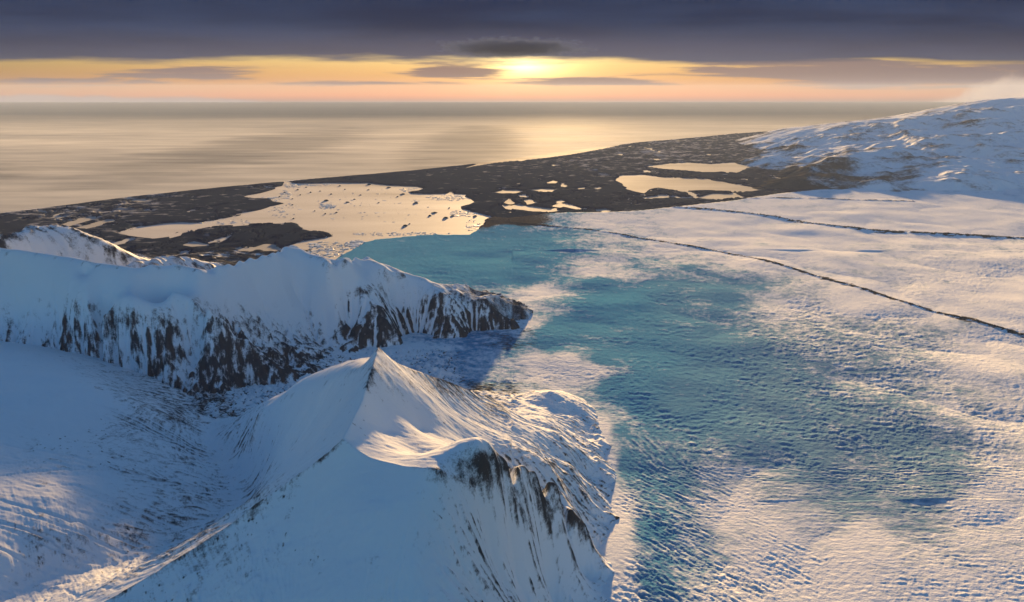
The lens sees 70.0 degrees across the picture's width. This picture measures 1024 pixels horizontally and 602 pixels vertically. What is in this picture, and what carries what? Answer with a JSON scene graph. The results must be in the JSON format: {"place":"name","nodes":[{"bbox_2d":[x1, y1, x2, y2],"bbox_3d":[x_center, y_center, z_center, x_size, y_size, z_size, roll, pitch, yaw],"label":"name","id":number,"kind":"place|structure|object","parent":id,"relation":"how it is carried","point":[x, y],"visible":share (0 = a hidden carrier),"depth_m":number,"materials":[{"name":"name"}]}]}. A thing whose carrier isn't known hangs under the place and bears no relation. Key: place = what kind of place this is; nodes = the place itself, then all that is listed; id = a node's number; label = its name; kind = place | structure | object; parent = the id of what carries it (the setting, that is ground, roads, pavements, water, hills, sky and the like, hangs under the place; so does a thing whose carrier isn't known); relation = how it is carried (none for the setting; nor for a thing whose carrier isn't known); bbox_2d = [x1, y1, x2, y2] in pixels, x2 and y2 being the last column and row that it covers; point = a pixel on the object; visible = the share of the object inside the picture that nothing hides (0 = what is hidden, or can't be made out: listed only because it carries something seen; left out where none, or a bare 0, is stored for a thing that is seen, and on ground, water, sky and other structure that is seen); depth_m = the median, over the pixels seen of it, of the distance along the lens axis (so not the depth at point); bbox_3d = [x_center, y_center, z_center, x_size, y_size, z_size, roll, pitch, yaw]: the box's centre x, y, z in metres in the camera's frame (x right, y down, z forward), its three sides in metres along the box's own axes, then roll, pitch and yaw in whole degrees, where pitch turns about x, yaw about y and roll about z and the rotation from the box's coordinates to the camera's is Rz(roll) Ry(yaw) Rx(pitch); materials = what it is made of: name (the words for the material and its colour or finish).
{"place":"outdoors","nodes":[
{"label":"outdoors","id":0,"kind":"place"},
{"bbox_2d":[62,216,96,225],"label":"pond","id":1,"kind":"structure","parent":0,"point":[77,221],"depth_m":701.65,"materials":[{"name":"liquid"}]},
{"bbox_2d":[76,219,114,228],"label":"pond","id":2,"kind":"structure","parent":0,"point":[98,223],"depth_m":680.72,"materials":[{"name":"liquid"}]},
{"bbox_2d":[131,199,148,201],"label":"pond","id":3,"kind":"structure","parent":0,"point":[139,200],"depth_m":829.15,"materials":[{"name":"liquid"}]},
{"bbox_2d":[0,224,310,269],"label":"mountain","id":4,"kind":"structure","parent":0,"point":[62,240],"depth_m":425.67,"materials":[{"name":"white snow"}]},
{"bbox_2d":[184,241,209,246],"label":"pond","id":5,"kind":"structure","parent":0,"point":[193,244],"depth_m":592.35,"materials":[{"name":"liquid"}]},
{"bbox_2d":[236,244,279,250],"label":"pond","id":6,"kind":"structure","parent":0,"point":[268,247],"depth_m":577.36,"materials":[{"name":"liquid"}]},
{"bbox_2d":[0,245,532,400],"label":"mountain","id":7,"kind":"structure","parent":0,"point":[273,318],"depth_m":294.63,"materials":[{"name":"white snow"}]},
{"bbox_2d":[119,181,490,259],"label":"lagoon","id":8,"kind":"structure","parent":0,"point":[341,228],"depth_m":729.58,"materials":[{"name":"liquid"}]},
{"bbox_2d":[200,183,481,256],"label":"brash ice","id":9,"kind":"structure","parent":8,"relation":"on","point":[358,243],"depth_m":674.45,"materials":[{"name":"white ice"}]},
{"bbox_2d":[0,341,619,601],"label":"mountain","id":10,"kind":"structure","parent":0,"point":[379,475],"depth_m":155.90,"materials":[{"name":"white snow"}]},
{"bbox_2d":[0,131,816,257],"bbox_3d":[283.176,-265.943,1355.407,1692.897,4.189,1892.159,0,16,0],"label":"coastal plain","id":11,"kind":"structure","parent":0,"point":[479,185],"depth_m":874.58,"materials":[{"name":"black soil"}]},
{"bbox_2d":[0,102,963,253],"bbox_3d":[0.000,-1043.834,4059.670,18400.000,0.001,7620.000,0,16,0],"label":"sea","id":12,"kind":"structure","parent":0,"point":[52,154],"depth_m":2072.76,"materials":[{"name":"liquid"}]},
{"bbox_2d":[4,134,725,212],"bbox_3d":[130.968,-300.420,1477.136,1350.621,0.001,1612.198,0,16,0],"label":"surf","id":13,"kind":"structure","parent":12,"relation":"on","point":[286,181],"depth_m":1002.56,"materials":[{"name":"liquid"}]},
{"bbox_2d":[495,190,521,192],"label":"pond","id":14,"kind":"structure","parent":0,"point":[509,191],"depth_m":902.98,"materials":[{"name":"liquid"}]},
{"bbox_2d":[504,199,514,205],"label":"pond","id":15,"kind":"structure","parent":0,"point":[509,201],"depth_m":814.35,"materials":[{"name":"liquid"}]},
{"bbox_2d":[0,0,1023,101],"label":"sky","id":16,"kind":"structure","parent":0,"point":[51,50],"materials":[{"name":"grey"}]},
{"bbox_2d":[524,199,536,203],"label":"pond","id":17,"kind":"structure","parent":0,"point":[528,201],"depth_m":821.68,"materials":[{"name":"liquid"}]},
{"bbox_2d":[502,205,559,211],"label":"pond","id":18,"kind":"structure","parent":0,"point":[524,207],"depth_m":772.97,"materials":[{"name":"liquid"}]},
{"bbox_2d":[467,146,612,167],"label":"pond","id":19,"kind":"structure","parent":0,"point":[548,155],"depth_m":1402.60,"materials":[{"name":"liquid"}]},
{"bbox_2d":[533,189,553,191],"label":"pond","id":20,"kind":"structure","parent":0,"point":[546,190],"depth_m":912.01,"materials":[{"name":"liquid"}]},
{"bbox_2d":[553,203,586,208],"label":"pond","id":21,"kind":"structure","parent":0,"point":[565,205],"depth_m":786.28,"materials":[{"name":"liquid"}]},
{"bbox_2d":[596,209,610,211],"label":"pond","id":22,"kind":"structure","parent":0,"point":[603,210],"depth_m":760.09,"materials":[{"name":"liquid"}]},
{"bbox_2d":[189,188,1023,601],"bbox_3d":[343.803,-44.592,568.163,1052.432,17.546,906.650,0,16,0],"label":"glacier","id":23,"kind":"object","parent":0,"point":[807,396],"visible":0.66,"depth_m":299.55,"materials":[{"name":"white ice"}]},
{"bbox_2d":[616,174,756,192],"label":"pond","id":24,"kind":"structure","parent":0,"point":[640,183],"depth_m":970.18,"materials":[{"name":"liquid"}]},
{"bbox_2d":[647,162,748,172],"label":"pond","id":25,"kind":"structure","parent":0,"point":[723,167],"depth_m":1184.20,"materials":[{"name":"liquid"}]},
{"bbox_2d":[694,193,741,198],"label":"pond","id":26,"kind":"structure","parent":0,"point":[716,196],"depth_m":860.42,"materials":[{"name":"liquid"}]},
{"bbox_2d":[735,97,1023,191],"bbox_3d":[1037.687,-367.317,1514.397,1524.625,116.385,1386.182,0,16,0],"label":"mountain","id":27,"kind":"structure","parent":0,"point":[977,145],"depth_m":1187.52,"materials":[{"name":"white snow"}]}
]}

